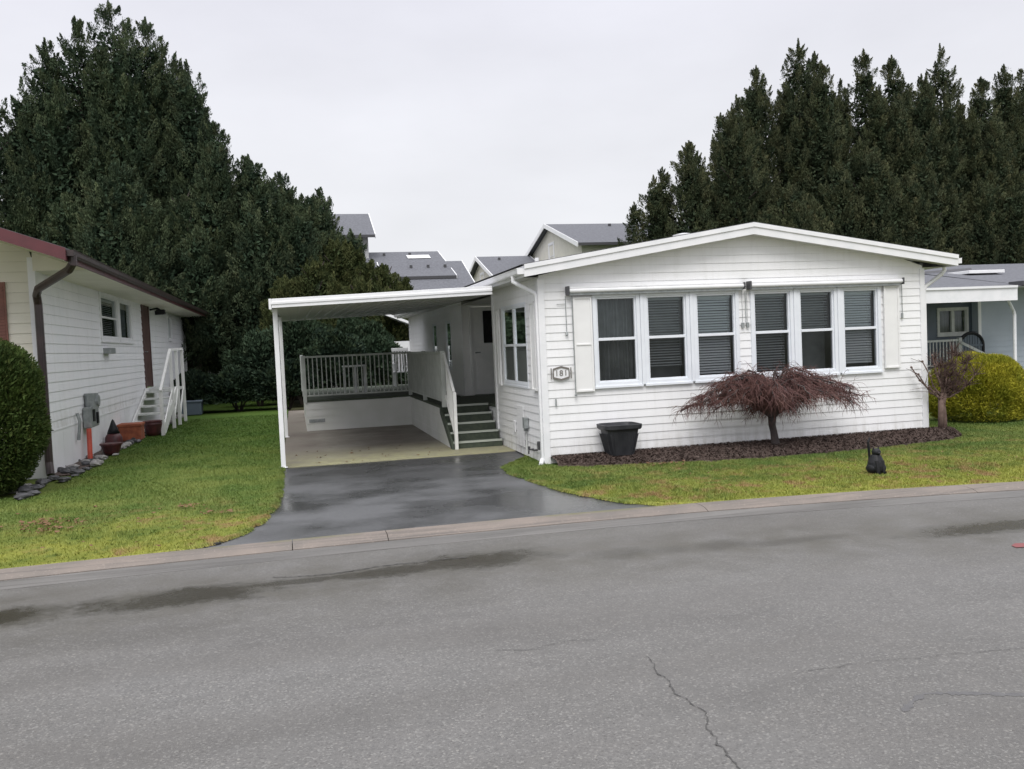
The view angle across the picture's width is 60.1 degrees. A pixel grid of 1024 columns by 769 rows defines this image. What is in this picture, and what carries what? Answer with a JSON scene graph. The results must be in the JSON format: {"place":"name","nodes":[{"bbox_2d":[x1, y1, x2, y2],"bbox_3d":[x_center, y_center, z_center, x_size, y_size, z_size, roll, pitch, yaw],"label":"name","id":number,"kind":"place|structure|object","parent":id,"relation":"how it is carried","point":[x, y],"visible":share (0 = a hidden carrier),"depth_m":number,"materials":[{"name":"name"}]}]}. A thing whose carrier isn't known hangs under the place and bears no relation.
{"place":"outdoors","nodes":[
{"label":"outdoors","id":0,"kind":"place"},
{"bbox_2d":[0,387,289,568],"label":"lawn","id":1,"kind":"structure","parent":0,"point":[250,408],"depth_m":11.78,"materials":[{"name":"green plant"}]},
{"bbox_2d":[0,337,53,494],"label":"clipped hedge","id":2,"kind":"object","parent":1,"relation":"on","point":[25,430],"visible":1,"depth_m":12.45,"materials":[{"name":"green plant"}]},
{"bbox_2d":[0,98,73,333],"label":"cedar tree","id":3,"kind":"object","parent":1,"relation":"on","point":[19,180],"visible":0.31,"depth_m":34.23,"materials":[{"name":"green plant"}]},
{"bbox_2d":[0,37,94,237],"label":"cedar tree","id":4,"kind":"object","parent":1,"relation":"on","point":[33,89],"visible":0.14,"depth_m":34.81,"materials":[{"name":"green plant"}]},
{"bbox_2d":[33,15,135,256],"bbox_3d":[-16.816,-6.966,36.072,6.144,16.009,5.402,-3,3,-14],"label":"cedar tree","id":5,"kind":"object","parent":1,"relation":"on","point":[58,117],"visible":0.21,"depth_m":34.78,"materials":[{"name":"green plant"}]},
{"bbox_2d":[0,227,209,478],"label":"mobile home","id":6,"kind":"object","parent":1,"relation":"on","point":[118,373],"visible":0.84,"depth_m":16.80,"materials":[{"name":"white wood"}]},
{"bbox_2d":[76,393,99,458],"bbox_3d":[-8.129,0.805,17.062,0.267,1.254,1.300,-3,3,-14],"label":"utility meter","id":7,"kind":"object","parent":6,"relation":"attached to","point":[91,410],"visible":0.95,"depth_m":17.01,"materials":[{"name":"grey metal"}]},
{"bbox_2d":[95,291,121,342],"bbox_3d":[-9.229,-1.485,19.960,0.355,1.098,2.050,-3,3,-14],"label":"window","id":8,"kind":"structure","parent":6,"relation":"in","point":[104,338],"depth_m":20.31,"materials":[{"name":"white glass"}]},
{"bbox_2d":[111,297,134,343],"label":"window","id":9,"kind":"structure","parent":6,"relation":"in","point":[121,302],"depth_m":22.31,"materials":[{"name":"white glass"}]},
{"bbox_2d":[142,305,151,386],"bbox_3d":[-10.245,-1.088,24.851,0.116,2.300,1.040,-3,3,-14],"label":"door","id":10,"kind":"structure","parent":6,"relation":"in","point":[145,308],"depth_m":24.89,"materials":[{"name":"brown metal"}]},
{"bbox_2d":[99,442,122,454],"bbox_3d":[-7.933,1.269,17.519,0.430,0.220,0.419,-3,3,-14],"label":"plant pot","id":11,"kind":"object","parent":1,"relation":"on","point":[109,448],"visible":0.98,"depth_m":17.39,"materials":[{"name":"red ceramic"}]},
{"bbox_2d":[55,414,177,476],"bbox_3d":[-9.238,1.265,21.938,0.360,0.068,15.100,-3,3,-14],"label":"gravel strip","id":12,"kind":"object","parent":1,"relation":"on","point":[81,466],"depth_m":15.82,"materials":[{"name":"grey stone"}]},
{"bbox_2d":[105,419,123,442],"bbox_3d":[-8.458,1.038,18.772,0.380,0.610,0.370,-3,3,-14],"label":"garden ornament","id":13,"kind":"object","parent":12,"relation":"on","point":[113,434],"visible":0.81,"depth_m":18.68,"materials":[{"name":"red ceramic"}]},
{"bbox_2d":[116,422,144,441],"bbox_3d":[-8.763,1.087,20.374,0.520,0.390,0.590,-3,3,-14],"label":"terracotta planter","id":14,"kind":"object","parent":12,"relation":"on","point":[128,431],"visible":0.81,"depth_m":20.12,"materials":[{"name":"orange ceramic"}]},
{"bbox_2d":[31,0,205,271],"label":"cedar tree","id":15,"kind":"object","parent":1,"relation":"on","point":[119,55],"visible":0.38,"depth_m":35.15,"materials":[{"name":"green plant"}]},
{"bbox_2d":[37,159,221,371],"bbox_3d":[-14.679,-3.815,33.726,7.512,9.766,5.182,-3,3,-14],"label":"cedar tree","id":16,"kind":"object","parent":1,"relation":"on","point":[117,229],"visible":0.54,"depth_m":32.86,"materials":[{"name":"green plant"}]},
{"bbox_2d":[143,420,161,435],"bbox_3d":[-8.685,1.050,21.396,0.450,0.360,0.450,-3,3,-14],"label":"plant pot","id":17,"kind":"object","parent":1,"relation":"on","point":[152,427],"visible":0.93,"depth_m":21.25,"materials":[{"name":"red ceramic"}]},
{"bbox_2d":[80,16,225,386],"bbox_3d":[-14.565,-7.108,36.883,7.645,16.021,5.226,-3,3,-14],"label":"cedar tree","id":18,"kind":"object","parent":1,"relation":"on","point":[183,93],"visible":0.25,"depth_m":35.94,"materials":[{"name":"green plant"}]},
{"bbox_2d":[132,348,186,435],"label":"wooden steps","id":19,"kind":"structure","parent":1,"relation":"on","point":[171,405],"depth_m":23.43,"materials":[{"name":"white wood"}]},
{"bbox_2d":[180,400,202,414],"bbox_3d":[-10.345,0.745,28.602,0.680,0.460,0.660,-3,3,-14],"label":"storage box","id":20,"kind":"object","parent":1,"relation":"on","point":[194,407],"visible":0.66,"depth_m":28.34,"materials":[{"name":"blue plastic"}]},
{"bbox_2d":[167,67,219,374],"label":"cedar tree","id":21,"kind":"object","parent":1,"relation":"on","point":[208,109],"visible":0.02,"depth_m":37.24,"materials":[{"name":"green plant"}]},
{"bbox_2d":[140,188,254,370],"bbox_3d":[-12.823,-3.396,34.978,5.322,8.648,4.606,-2,3,12],"label":"cedar tree","id":22,"kind":"object","parent":1,"relation":"on","point":[199,262],"visible":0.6,"depth_m":33.88,"materials":[{"name":"green plant"}]},
{"bbox_2d":[170,367,230,404],"bbox_3d":[-10.639,0.201,29.675,2.211,1.578,2.123,-2,3,14],"label":"laurel shrub","id":23,"kind":"object","parent":1,"relation":"on","point":[195,388],"visible":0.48,"depth_m":29.03,"materials":[{"name":"green plant"}]},
{"bbox_2d":[164,120,264,369],"bbox_3d":[-11.896,-4.954,36.116,4.726,11.563,4.535,-1,3,29],"label":"cedar tree","id":24,"kind":"object","parent":1,"relation":"on","point":[212,168],"visible":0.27,"depth_m":34.87,"materials":[{"name":"green plant"}]},
{"bbox_2d":[199,364,277,410],"bbox_3d":[-9.202,0.103,29.567,2.356,1.661,2.459,-1,3,36],"label":"laurel shrub","id":25,"kind":"object","parent":1,"relation":"on","point":[230,382],"visible":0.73,"depth_m":28.94,"materials":[{"name":"green plant"}]},
{"bbox_2d":[220,329,286,405],"bbox_3d":[-9.181,-0.616,31.912,2.398,2.864,2.439,0,3,37],"label":"laurel shrub","id":26,"kind":"object","parent":1,"relation":"on","point":[254,346],"visible":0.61,"depth_m":31.36,"materials":[{"name":"green plant"}]},
{"bbox_2d":[197,153,323,374],"bbox_3d":[-10.233,-4.311,35.986,6.908,10.150,4.643,-3,3,-14],"label":"cedar tree","id":27,"kind":"object","parent":1,"relation":"on","point":[252,215],"visible":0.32,"depth_m":34.78,"materials":[{"name":"green plant"}]},
{"bbox_2d":[251,356,322,409],"bbox_3d":[-7.632,-0.082,29.738,2.795,1.874,2.230,-3,3,-14],"label":"laurel shrub","id":28,"kind":"object","parent":1,"relation":"on","point":[265,381],"visible":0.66,"depth_m":29.13,"materials":[{"name":"green plant"}]},
{"bbox_2d":[332,213,375,257],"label":"townhouse","id":29,"kind":"structure","parent":1,"relation":"on","point":[358,224],"depth_m":50.50,"materials":[{"name":"grey"}]},
{"bbox_2d":[0,445,1016,547],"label":"fallen leaves","id":30,"kind":"object","parent":1,"relation":"on","point":[59,526],"visible":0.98,"depth_m":10.30,"materials":[{"name":"brown plant"}]},
{"bbox_2d":[285,387,345,547],"bbox_3d":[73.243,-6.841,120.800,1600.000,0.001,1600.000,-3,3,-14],"label":"ground","id":31,"kind":"structure","parent":0,"point":[296,405],"depth_m":33.14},
{"bbox_2d":[0,539,292,580],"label":"kerb","id":32,"kind":"structure","parent":31,"relation":"on","point":[14,573],"depth_m":8.21,"materials":[{"name":"concrete"}]},
{"bbox_2d":[238,171,339,399],"bbox_3d":[-9.411,-4.160,37.198,6.340,9.666,4.590,-3,3,-14],"label":"cedar tree","id":33,"kind":"object","parent":31,"relation":"on","point":[290,193],"visible":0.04,"depth_m":37.06,"materials":[{"name":"green plant"}]},
{"bbox_2d":[233,200,355,399],"bbox_3d":[-8.735,-3.427,36.143,6.338,8.247,3.806,-3,3,-14],"label":"cedar tree","id":34,"kind":"object","parent":31,"relation":"on","point":[271,231],"visible":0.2,"depth_m":35.04,"materials":[{"name":"green plant"}]},
{"bbox_2d":[260,319,332,403],"bbox_3d":[-7.747,-1.021,32.464,3.378,3.496,2.252,-3,3,-14],"label":"laurel shrub","id":35,"kind":"object","parent":31,"relation":"on","point":[297,335],"visible":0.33,"depth_m":31.85,"materials":[{"name":"green plant"}]},
{"bbox_2d":[256,260,351,401],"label":"cedar tree","id":36,"kind":"object","parent":31,"relation":"on","point":[313,274],"visible":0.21,"depth_m":34.16,"materials":[{"name":"green plant"}]},
{"bbox_2d":[266,196,374,387],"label":"cedar tree","id":37,"kind":"object","parent":31,"relation":"on","point":[297,243],"visible":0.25,"depth_m":35.12,"materials":[{"name":"green plant"}]},
{"bbox_2d":[296,327,378,388],"bbox_3d":[-6.163,-0.645,30.591,2.983,2.783,2.064,-3,3,-14],"label":"laurel shrub","id":38,"kind":"object","parent":31,"relation":"on","point":[332,341],"visible":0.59,"depth_m":30.04,"materials":[{"name":"green plant"}]},
{"bbox_2d":[306,237,378,386],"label":"cedar tree","id":39,"kind":"object","parent":31,"relation":"on","point":[330,264],"visible":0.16,"depth_m":35.48,"materials":[{"name":"green plant"}]},
{"bbox_2d":[332,241,393,285],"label":"cedar tree","id":40,"kind":"object","parent":31,"relation":"on","point":[358,260],"visible":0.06,"depth_m":35.65,"materials":[{"name":"green plant"}]},
{"bbox_2d":[334,316,395,340],"bbox_3d":[-5.774,-1.131,32.960,2.562,3.495,2.732,-1,3,35],"label":"laurel shrub","id":41,"kind":"object","parent":31,"relation":"on","point":[360,327],"visible":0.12,"depth_m":32.47,"materials":[{"name":"green plant"}]},
{"bbox_2d":[322,277,408,399],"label":"cedar tree","id":42,"kind":"object","parent":31,"relation":"on","point":[397,329],"visible":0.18,"depth_m":33.61,"materials":[{"name":"green plant"}]},
{"bbox_2d":[347,333,407,398],"bbox_3d":[-4.755,-0.613,31.555,2.318,2.503,2.178,-3,3,-14],"label":"laurel shrub","id":43,"kind":"object","parent":31,"relation":"on","point":[376,343],"visible":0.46,"depth_m":30.98,"materials":[{"name":"green plant"}]},
{"bbox_2d":[696,485,976,511],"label":"kerb","id":44,"kind":"structure","parent":31,"relation":"on","point":[823,498],"depth_m":9.79,"materials":[{"name":"concrete"}]},
{"bbox_2d":[285,410,515,467],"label":"carport slab","id":45,"kind":"structure","parent":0,"point":[332,447],"depth_m":17.18,"materials":[{"name":"concrete"}]},
{"bbox_2d":[268,286,491,467],"bbox_3d":[-3.394,-0.415,19.963,3.615,3.016,11.464,-3,3,-14],"label":"carport","id":46,"kind":"object","parent":45,"relation":"on","point":[337,306],"visible":0.94,"depth_m":14.76,"materials":[{"name":"white metal"}]},
{"bbox_2d":[300,351,501,449],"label":"entry deck","id":47,"kind":"structure","parent":45,"relation":"on","point":[429,401],"depth_m":20.92,"materials":[{"name":"white wood"}]},
{"bbox_2d":[342,365,366,392],"bbox_3d":[-4.123,-0.131,23.196,0.610,0.750,0.500,-3,3,-14],"label":"patio table","id":48,"kind":"object","parent":47,"relation":"on","point":[364,376],"visible":0.69,"depth_m":23.10,"materials":[{"name":"grey wood"}]},
{"bbox_2d":[391,348,407,386],"bbox_3d":[-3.329,-0.527,26.638,0.500,1.150,0.530,-3,3,-14],"label":"patio chair","id":49,"kind":"object","parent":47,"relation":"on","point":[402,360],"visible":0.77,"depth_m":26.80,"materials":[{"name":"white plastic"}]},
{"bbox_2d":[198,451,652,548],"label":"driveway","id":50,"kind":"structure","parent":0,"point":[331,500],"depth_m":11.00,"materials":[{"name":"grey asphalt"}]},
{"bbox_2d":[293,530,387,549],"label":"kerb","id":51,"kind":"structure","parent":50,"relation":"on","point":[338,540],"depth_m":8.70,"materials":[{"name":"concrete"}]},
{"bbox_2d":[385,503,707,540],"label":"kerb","id":52,"kind":"structure","parent":50,"relation":"on","point":[473,527],"depth_m":9.21,"materials":[{"name":"concrete"}]},
{"bbox_2d":[0,497,1023,768],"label":"road","id":53,"kind":"structure","parent":0,"point":[736,629],"depth_m":5.42,"materials":[{"name":"grey asphalt"}]},
{"bbox_2d":[0,490,1023,589],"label":"gutter pan","id":54,"kind":"object","parent":53,"relation":"on","point":[181,566],"visible":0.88,"depth_m":8.74,"materials":[{"name":"concrete"}]},
{"bbox_2d":[648,657,740,768],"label":"road crack","id":55,"kind":"object","parent":53,"relation":"on","point":[705,713],"visible":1,"depth_m":4.37,"materials":[{"name":"grey asphalt"}]},
{"bbox_2d":[901,691,1023,711],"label":"road crack","id":56,"kind":"object","parent":53,"relation":"on","point":[908,706],"visible":1,"depth_m":4.53,"materials":[{"name":"asphalt"}]},
{"bbox_2d":[0,0,1023,270],"label":"sky","id":57,"kind":"structure","parent":0,"point":[462,129],"materials":[{"name":"white"}]},
{"bbox_2d":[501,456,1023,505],"bbox_3d":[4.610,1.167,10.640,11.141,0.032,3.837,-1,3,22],"label":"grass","id":58,"kind":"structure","parent":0,"point":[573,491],"depth_m":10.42,"materials":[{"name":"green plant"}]},
{"bbox_2d":[504,371,1023,504],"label":"lawn","id":59,"kind":"structure","parent":0,"point":[803,461],"depth_m":11.54,"materials":[{"name":"green plant"}]},
{"bbox_2d":[347,264,413,340],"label":"cedar tree","id":60,"kind":"object","parent":59,"relation":"on","point":[383,277],"visible":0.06,"depth_m":35.32,"materials":[{"name":"green plant"}]},
{"bbox_2d":[382,315,409,397],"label":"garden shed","id":61,"kind":"structure","parent":59,"relation":"on","point":[404,344],"depth_m":33.24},
{"bbox_2d":[337,251,474,386],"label":"townhouse","id":62,"kind":"structure","parent":59,"relation":"on","point":[424,270],"depth_m":47.76,"materials":[{"name":"grey"}]},
{"bbox_2d":[469,255,534,306],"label":"townhouse","id":63,"kind":"structure","parent":59,"relation":"on","point":[481,268],"depth_m":54.14,"materials":[{"name":"grey"}]},
{"bbox_2d":[525,223,731,348],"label":"townhouse","id":64,"kind":"structure","parent":59,"relation":"on","point":[550,241],"depth_m":49.86,"materials":[{"name":"grey"}]},
{"bbox_2d":[617,187,687,246],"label":"cedar tree","id":65,"kind":"object","parent":59,"relation":"on","point":[632,223],"visible":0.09,"depth_m":43.28,"materials":[{"name":"green plant"}]},
{"bbox_2d":[394,222,961,464],"bbox_3d":[1.880,-1.287,22.221,7.784,4.134,16.876,-3,3,-14],"label":"mobile home","id":66,"kind":"object","parent":59,"relation":"on","point":[633,332],"visible":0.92,"depth_m":14.32,"materials":[{"name":"white"}]},
{"bbox_2d":[445,320,452,369],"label":"window","id":67,"kind":"structure","parent":66,"relation":"in","point":[447,323],"depth_m":22.00,"materials":[{"name":"paint"}]},
{"bbox_2d":[471,306,494,394],"bbox_3d":[-0.459,-0.787,20.199,0.880,1.990,0.109,-3,3,-14],"label":"door","id":68,"kind":"structure","parent":66,"relation":"in","point":[482,337],"depth_m":20.16,"materials":[{"name":"white plastic"}]},
{"bbox_2d":[501,302,528,388],"bbox_3d":[0.118,-0.665,15.121,0.184,1.408,1.720,-3,3,-14],"label":"window","id":69,"kind":"structure","parent":66,"relation":"in","point":[514,329],"depth_m":15.05,"materials":[{"name":"paint"}]},
{"bbox_2d":[591,293,643,388],"bbox_3d":[1.619,-0.690,13.833,0.800,1.468,0.219,-3,3,-14],"label":"window","id":70,"kind":"structure","parent":66,"relation":"in","point":[615,317],"depth_m":13.88,"materials":[{"name":"paint"}]},
{"bbox_2d":[643,292,692,385],"bbox_3d":[2.418,-0.738,14.098,0.800,1.468,0.355,-3,3,-14],"label":"window","id":71,"kind":"structure","parent":66,"relation":"in","point":[661,316],"depth_m":14.08,"materials":[{"name":"paint"}]},
{"bbox_2d":[693,290,740,382],"bbox_3d":[3.242,-0.783,14.299,0.820,1.468,0.355,-3,3,-14],"label":"window","id":72,"kind":"structure","parent":66,"relation":"in","point":[710,312],"depth_m":14.27,"materials":[{"name":"paint"}]},
{"bbox_2d":[744,289,794,377],"bbox_3d":[4.208,-0.836,14.534,0.790,1.468,0.355,-3,3,-14],"label":"window","id":73,"kind":"structure","parent":66,"relation":"in","point":[765,311],"depth_m":14.52,"materials":[{"name":"paint"}]},
{"bbox_2d":[796,287,839,375],"bbox_3d":[5.003,-0.880,14.728,0.770,1.468,0.355,-3,3,-14],"label":"window","id":74,"kind":"structure","parent":66,"relation":"in","point":[810,310],"depth_m":14.72,"materials":[{"name":"paint"}]},
{"bbox_2d":[840,286,883,374],"bbox_3d":[5.799,-0.924,14.922,0.790,1.468,0.355,-3,3,-14],"label":"window","id":75,"kind":"structure","parent":66,"relation":"in","point":[855,327],"depth_m":14.89,"materials":[{"name":"paint"}]},
{"bbox_2d":[632,140,747,243],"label":"cedar tree","id":76,"kind":"object","parent":59,"relation":"on","point":[661,209],"visible":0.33,"depth_m":42.66,"materials":[{"name":"green plant"}]},
{"bbox_2d":[667,106,779,234],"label":"cedar tree","id":77,"kind":"object","parent":59,"relation":"on","point":[745,160],"visible":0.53,"depth_m":41.89,"materials":[{"name":"green plant"}]},
{"bbox_2d":[551,426,961,466],"bbox_3d":[4.155,0.986,13.959,7.120,0.124,1.558,-3,3,-14],"label":"mulch bed","id":78,"kind":"object","parent":59,"relation":"on","point":[711,459],"visible":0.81,"depth_m":13.29,"materials":[{"name":"brown wood"}]},
{"bbox_2d":[596,421,641,455],"bbox_3d":[1.641,0.852,13.479,0.614,0.515,0.561,-3,3,-14],"label":"planter pot","id":79,"kind":"object","parent":78,"relation":"on","point":[619,438],"visible":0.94,"depth_m":13.29,"materials":[{"name":"black plastic"}]},
{"bbox_2d":[671,361,875,445],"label":"weeping maple","id":80,"kind":"object","parent":78,"relation":"on","point":[772,398],"visible":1,"depth_m":13.57,"materials":[{"name":"brown plant"}]},
{"bbox_2d":[906,339,985,427],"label":"pruned tree","id":81,"kind":"object","parent":78,"relation":"on","point":[945,385],"visible":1,"depth_m":15.02,"materials":[{"name":"brown plant"}]},
{"bbox_2d":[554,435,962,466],"bbox_3d":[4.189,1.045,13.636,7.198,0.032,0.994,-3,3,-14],"label":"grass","id":82,"kind":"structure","parent":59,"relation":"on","point":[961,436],"depth_m":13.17,"materials":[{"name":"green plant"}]},
{"bbox_2d":[708,65,820,207],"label":"cedar tree","id":83,"kind":"object","parent":59,"relation":"on","point":[744,101],"visible":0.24,"depth_m":44.41,"materials":[{"name":"green plant"}]},
{"bbox_2d":[757,181,832,233],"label":"cedar tree","id":84,"kind":"object","parent":59,"relation":"on","point":[803,213],"visible":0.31,"depth_m":39.64,"materials":[{"name":"green plant"}]},
{"bbox_2d":[741,38,859,227],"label":"cedar tree","id":85,"kind":"object","parent":59,"relation":"on","point":[809,106],"visible":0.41,"depth_m":43.60,"materials":[{"name":"green plant"}]},
{"bbox_2d":[772,51,861,181],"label":"cedar tree","id":86,"kind":"object","parent":59,"relation":"on","point":[844,109],"visible":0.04,"depth_m":46.39,"materials":[{"name":"green plant"}]},
{"bbox_2d":[817,136,906,245],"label":"cedar tree","id":87,"kind":"object","parent":59,"relation":"on","point":[843,202],"visible":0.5,"depth_m":40.77,"materials":[{"name":"green plant"}]},
{"bbox_2d":[815,48,912,210],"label":"cedar tree","id":88,"kind":"object","parent":59,"relation":"on","point":[875,128],"visible":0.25,"depth_m":44.52,"materials":[{"name":"green plant"}]},
{"bbox_2d":[866,437,886,474],"bbox_3d":[4.658,0.914,11.327,0.275,0.452,0.245,0,4,41],"label":"cat statue","id":89,"kind":"object","parent":59,"relation":"on","point":[876,463],"visible":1,"depth_m":11.27,"materials":[{"name":"black stone"}]},
{"bbox_2d":[856,54,942,147],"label":"cedar tree","id":90,"kind":"object","parent":59,"relation":"on","point":[890,67],"visible":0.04,"depth_m":46.34,"materials":[{"name":"green plant"}]},
{"bbox_2d":[881,156,976,328],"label":"cedar tree","id":91,"kind":"object","parent":59,"relation":"on","point":[922,225],"visible":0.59,"depth_m":41.31,"materials":[{"name":"green plant"}]},
{"bbox_2d":[885,73,976,325],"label":"cedar tree","id":92,"kind":"object","parent":59,"relation":"on","point":[916,145],"visible":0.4,"depth_m":43.32,"materials":[{"name":"green plant"}]},
{"bbox_2d":[899,43,968,149],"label":"cedar tree","id":93,"kind":"object","parent":59,"relation":"on","point":[938,80],"visible":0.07,"depth_m":47.54,"materials":[{"name":"green plant"}]},
{"bbox_2d":[871,263,1023,368],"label":"mobile home","id":94,"kind":"object","parent":59,"relation":"on","point":[954,292],"visible":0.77,"depth_m":26.07,"materials":[{"name":"blue"}]},
{"bbox_2d":[937,307,968,336],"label":"window","id":95,"kind":"structure","parent":94,"relation":"in","point":[949,320],"depth_m":26.16,"materials":[{"name":"white glass"}]},
{"bbox_2d":[927,337,986,371],"bbox_3d":[11.347,-0.582,25.886,4.327,1.450,3.130,-3,3,-14],"label":"porch railing","id":96,"kind":"object","parent":94,"relation":"attached to","point":[958,341],"visible":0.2,"depth_m":25.02,"materials":[{"name":"wood"}]},
{"bbox_2d":[960,331,984,351],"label":"arched gate","id":97,"kind":"structure","parent":59,"relation":"on","point":[974,339],"depth_m":25.58,"materials":[{"name":"black metal"}]},
{"bbox_2d":[928,350,1023,421],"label":"golden cypress","id":98,"kind":"object","parent":59,"relation":"on","point":[1001,380],"visible":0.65,"depth_m":16.36,"materials":[{"name":"yellow plant"}]},
{"bbox_2d":[956,76,1018,329],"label":"cedar tree","id":99,"kind":"object","parent":59,"relation":"on","point":[987,143],"visible":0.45,"depth_m":44.21,"materials":[{"name":"green plant"}]},
{"bbox_2d":[956,169,1023,322],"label":"cedar tree","id":100,"kind":"object","parent":59,"relation":"on","point":[998,230],"visible":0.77,"depth_m":41.75,"materials":[{"name":"green plant"}]},
{"bbox_2d":[959,481,1023,492],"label":"kerb","id":101,"kind":"structure","parent":59,"relation":"on","point":[998,487],"depth_m":9.97,"materials":[{"name":"concrete"}]},
{"bbox_2d":[963,64,1023,330],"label":"cedar tree","id":102,"kind":"object","parent":59,"relation":"on","point":[1004,95],"visible":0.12,"depth_m":46.83,"materials":[{"name":"green plant"}]},
{"bbox_2d":[990,68,1023,178],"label":"cedar tree","id":103,"kind":"object","parent":59,"relation":"on","point":[1020,75],"visible":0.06,"depth_m":47.23,"materials":[{"name":"green plant"}]},
{"bbox_2d":[1003,169,1023,198],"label":"cedar tree","id":104,"kind":"object","parent":59,"relation":"on","point":[1016,175],"visible":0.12,"depth_m":43.85,"materials":[{"name":"green plant"}]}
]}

